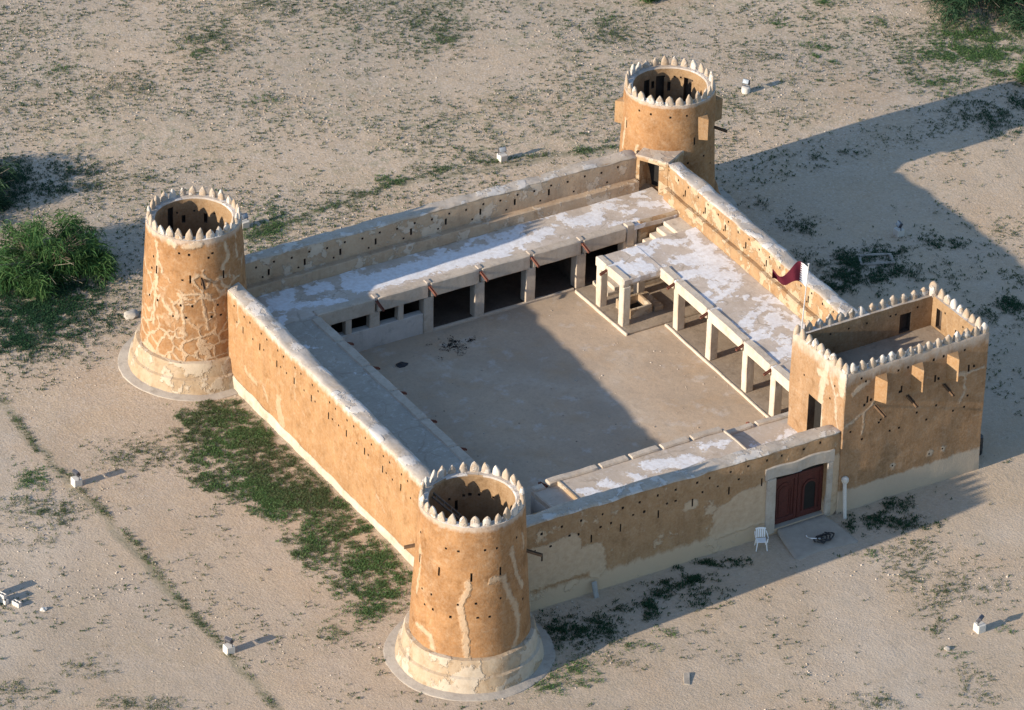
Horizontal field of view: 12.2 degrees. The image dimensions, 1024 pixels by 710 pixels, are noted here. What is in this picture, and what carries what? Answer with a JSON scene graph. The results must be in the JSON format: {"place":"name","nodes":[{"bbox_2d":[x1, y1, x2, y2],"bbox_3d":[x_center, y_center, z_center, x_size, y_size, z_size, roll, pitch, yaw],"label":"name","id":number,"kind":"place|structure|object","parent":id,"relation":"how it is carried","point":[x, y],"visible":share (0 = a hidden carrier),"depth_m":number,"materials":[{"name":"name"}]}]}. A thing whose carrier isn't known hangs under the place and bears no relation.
{"place":"outdoors","nodes":[
{"label":"outdoors","id":0,"kind":"place"},
{"bbox_2d":[0,0,1023,709],"bbox_3d":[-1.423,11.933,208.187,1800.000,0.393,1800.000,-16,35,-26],"label":"ground","id":1,"kind":"structure","parent":0,"point":[896,654],"depth_m":232.47,"materials":[{"name":"beige sand"}]},
{"bbox_2d":[0,598,8,604],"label":"concrete block","id":2,"kind":"object","parent":1,"relation":"on","point":[5,601],"depth_m":209.05,"materials":[{"name":"white concrete"}]},
{"bbox_2d":[0,591,6,599],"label":"concrete block","id":3,"kind":"object","parent":2,"relation":"on","point":[3,596],"depth_m":208.96,"materials":[{"name":"white concrete"}]},
{"bbox_2d":[0,157,23,214],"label":"desert tree","id":4,"kind":"object","parent":1,"relation":"on","point":[4,201],"visible":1,"depth_m":239.17,"materials":[{"name":"green plant"}]},
{"bbox_2d":[12,599,21,607],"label":"concrete block","id":5,"kind":"object","parent":1,"relation":"on","point":[16,603],"depth_m":208.92,"materials":[{"name":"white concrete"}]},
{"bbox_2d":[0,205,122,302],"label":"desert tree","id":6,"kind":"object","parent":1,"relation":"on","point":[76,250],"visible":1,"depth_m":232.53,"materials":[{"name":"green plant"}]},
{"bbox_2d":[71,469,82,487],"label":"floodlight","id":7,"kind":"object","parent":1,"relation":"on","point":[76,480],"visible":1,"depth_m":217.06,"materials":[{"name":"white paint"}]},
{"bbox_2d":[123,309,138,319],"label":"boulder","id":8,"kind":"object","parent":1,"relation":"on","point":[132,314],"visible":1,"depth_m":229.99,"materials":[{"name":"stone"}]},
{"bbox_2d":[118,186,246,400],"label":"round tower","id":9,"kind":"structure","parent":1,"relation":"on","point":[176,347],"depth_m":223.60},
{"bbox_2d":[223,636,234,654],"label":"floodlight","id":10,"kind":"object","parent":1,"relation":"on","point":[229,647],"visible":1,"depth_m":206.10,"materials":[{"name":"white paint"}]},
{"bbox_2d":[241,213,249,229],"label":"floodlight","id":11,"kind":"object","parent":1,"relation":"on","point":[245,221],"visible":0.78,"depth_m":237.62,"materials":[{"name":"white paint"}]},
{"bbox_2d":[227,283,431,564],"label":"fort wall","id":12,"kind":"structure","parent":1,"relation":"on","point":[337,435],"depth_m":217.19,"materials":[{"name":"beige paint"}]},
{"bbox_2d":[283,316,481,475],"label":"roofed gallery","id":13,"kind":"object","parent":1,"relation":"on","point":[404,420],"visible":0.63,"depth_m":219.20,"materials":[{"name":"paint"}]},
{"bbox_2d":[245,150,638,297],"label":"fort wall","id":14,"kind":"structure","parent":1,"relation":"on","point":[324,255],"depth_m":230.91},
{"bbox_2d":[255,187,678,351],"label":"roofed gallery","id":15,"kind":"object","parent":1,"relation":"on","point":[439,288],"visible":0.81,"depth_m":230.55,"materials":[{"name":"paint"}]},
{"bbox_2d":[384,461,554,701],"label":"round tower","id":16,"kind":"structure","parent":1,"relation":"on","point":[468,628],"depth_m":203.59,"materials":[{"name":"beige paint"}]},
{"bbox_2d":[432,492,469,522],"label":"wooden ladder","id":17,"kind":"object","parent":16,"relation":"on","point":[447,504],"visible":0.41,"depth_m":203.67,"materials":[{"name":"brown wood"}]},
{"bbox_2d":[497,146,507,162],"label":"floodlight","id":18,"kind":"object","parent":1,"relation":"on","point":[502,155],"visible":1,"depth_m":243.88,"materials":[{"name":"white paint"}]},
{"bbox_2d":[0,0,1023,709],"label":"pebbles","id":19,"kind":"object","parent":1,"relation":"on","point":[448,198],"visible":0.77,"depth_m":246.70,"materials":[{"name":"beige stone"}]},
{"bbox_2d":[0,0,1023,709],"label":"sparse weeds","id":20,"kind":"object","parent":1,"relation":"on","point":[356,28],"visible":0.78,"depth_m":248.20,"materials":[{"name":"green plant"}]},
{"bbox_2d":[0,90,1023,660],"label":"dark ground cover","id":21,"kind":"object","parent":1,"relation":"on","point":[50,316],"visible":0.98,"depth_m":230.99,"materials":[{"name":"green plant"}]},
{"bbox_2d":[591,581,598,598],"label":"stone slab","id":22,"kind":"object","parent":1,"relation":"on","point":[595,590],"depth_m":210.33,"materials":[{"name":"grey stone"}]},
{"bbox_2d":[639,0,656,3],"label":"desert shrub","id":23,"kind":"object","parent":1,"relation":"on","point":[648,1],"visible":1,"depth_m":259.63,"materials":[{"name":"green plant"}]},
{"bbox_2d":[531,411,798,512],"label":"roofed gallery","id":24,"kind":"object","parent":1,"relation":"on","point":[663,458],"visible":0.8,"depth_m":214.89,"materials":[{"name":"paint"}]},
{"bbox_2d":[614,55,737,206],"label":"round tower","id":25,"kind":"structure","parent":1,"relation":"on","point":[667,114],"depth_m":236.20,"materials":[{"name":"beige paint"}]},
{"bbox_2d":[648,163,658,185],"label":"door","id":26,"kind":"structure","parent":25,"relation":"in","point":[654,169],"depth_m":236.46,"materials":[{"name":"brown wood"}]},
{"bbox_2d":[526,424,839,611],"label":"fort wall","id":27,"kind":"structure","parent":1,"relation":"on","point":[622,534],"depth_m":211.48,"materials":[{"name":"beige paint"}]},
{"bbox_2d":[774,463,823,524],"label":"gate door","id":28,"kind":"structure","parent":27,"relation":"in","point":[798,494],"depth_m":215.04,"materials":[{"name":"brown wood"}]},
{"bbox_2d":[684,672,690,684],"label":"plaster slab","id":29,"kind":"object","parent":1,"relation":"on","point":[687,676],"depth_m":205.22,"materials":[{"name":"stone"}]},
{"bbox_2d":[575,228,805,417],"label":"roofed gallery","id":30,"kind":"object","parent":1,"relation":"on","point":[727,319],"visible":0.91,"depth_m":228.70,"materials":[{"name":"paint"}]},
{"bbox_2d":[616,291,662,318],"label":"stone well","id":31,"kind":"object","parent":30,"relation":"on","point":[644,303],"visible":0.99,"depth_m":231.38,"materials":[{"name":"beige stone"}]},
{"bbox_2d":[593,217,691,295],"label":"stone staircase","id":32,"kind":"structure","parent":30,"relation":"on","point":[673,226],"depth_m":233.53,"materials":[{"name":"beige stone"}]},
{"bbox_2d":[741,78,749,93],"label":"floodlight","id":33,"kind":"object","parent":1,"relation":"on","point":[745,89],"visible":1,"depth_m":250.64,"materials":[{"name":"white paint"}]},
{"bbox_2d":[663,162,856,325],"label":"fort wall","id":34,"kind":"structure","parent":1,"relation":"on","point":[727,227],"depth_m":229.72,"materials":[{"name":"beige paint"}]},
{"bbox_2d":[754,527,768,550],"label":"plastic chair","id":35,"kind":"object","parent":1,"relation":"on","point":[760,540],"visible":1,"depth_m":213.90,"materials":[{"name":"white plastic"}]},
{"bbox_2d":[777,515,857,559],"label":"ramp","id":36,"kind":"structure","parent":1,"relation":"on","point":[798,543],"depth_m":214.69,"materials":[{"name":"concrete"}]},
{"bbox_2d":[841,476,848,518],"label":"white post","id":37,"kind":"object","parent":1,"relation":"on","point":[844,480],"visible":1,"depth_m":215.83,"materials":[{"name":"metal"}]},
{"bbox_2d":[857,252,895,265],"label":"stone footing","id":38,"kind":"object","parent":1,"relation":"on","point":[891,257],"visible":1,"depth_m":236.17,"materials":[{"name":"grey stone"}]},
{"bbox_2d":[787,281,988,513],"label":"gate tower","id":39,"kind":"structure","parent":1,"relation":"on","point":[892,391],"depth_m":216.57,"materials":[{"name":"beige paint"}]},
{"bbox_2d":[801,263,809,329],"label":"flagpole","id":40,"kind":"object","parent":39,"relation":"on","point":[804,297],"visible":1,"depth_m":214.95,"materials":[{"name":"metal"}]},
{"bbox_2d":[772,261,807,286],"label":"flag","id":41,"kind":"object","parent":40,"relation":"attached to","point":[797,271],"visible":1,"depth_m":214.35,"materials":[{"name":"red fabric"}]},
{"bbox_2d":[814,399,821,428],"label":"door","id":42,"kind":"structure","parent":39,"relation":"in","point":[818,406],"depth_m":216.46,"materials":[{"name":"brown wood"}]},
{"bbox_2d":[893,220,904,237],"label":"floodlight","id":43,"kind":"object","parent":1,"relation":"on","point":[898,230],"visible":1,"depth_m":238.23,"materials":[{"name":"white paint"}]},
{"bbox_2d":[918,0,1023,40],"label":"desert tree","id":44,"kind":"object","parent":1,"relation":"on","point":[952,8],"visible":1,"depth_m":257.81,"materials":[{"name":"green plant"}]},
{"bbox_2d":[973,614,985,633],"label":"floodlight","id":45,"kind":"object","parent":1,"relation":"on","point":[979,626],"visible":1,"depth_m":208.59,"materials":[{"name":"white paint"}]},
{"bbox_2d":[979,434,982,455],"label":"black drum","id":46,"kind":"object","parent":1,"relation":"on","point":[981,446],"visible":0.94,"depth_m":220.81,"materials":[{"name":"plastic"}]},
{"bbox_2d":[1009,54,1023,84],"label":"desert shrub","id":47,"kind":"object","parent":1,"relation":"on","point":[1020,72],"visible":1,"depth_m":252.49,"materials":[{"name":"green plant"}]},
{"bbox_2d":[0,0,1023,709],"bbox_3d":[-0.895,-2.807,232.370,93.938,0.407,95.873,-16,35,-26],"label":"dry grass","id":48,"kind":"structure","parent":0,"point":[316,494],"depth_m":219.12,"materials":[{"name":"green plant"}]},
{"bbox_2d":[0,0,1023,702],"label":"bright grass","id":49,"kind":"structure","parent":0,"point":[262,498],"depth_m":218.01,"materials":[{"name":"green plant"}]},
{"bbox_2d":[358,284,765,514],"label":"courtyard","id":50,"kind":"structure","parent":0,"point":[648,396],"depth_m":225.35,"materials":[{"name":"beige sand"}]},
{"bbox_2d":[396,362,407,367],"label":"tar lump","id":51,"kind":"object","parent":50,"relation":"on","point":[401,364],"visible":1,"depth_m":226.72,"materials":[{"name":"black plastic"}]},
{"bbox_2d":[425,335,474,358],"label":"dark litter","id":52,"kind":"object","parent":50,"relation":"on","point":[455,341],"visible":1,"depth_m":228.42,"materials":[{"name":"black"}]},
{"bbox_2d":[806,531,834,543],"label":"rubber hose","id":53,"kind":"object","parent":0,"point":[821,537],"visible":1,"depth_m":214.48,"materials":[{"name":"black rubber"}]}
]}

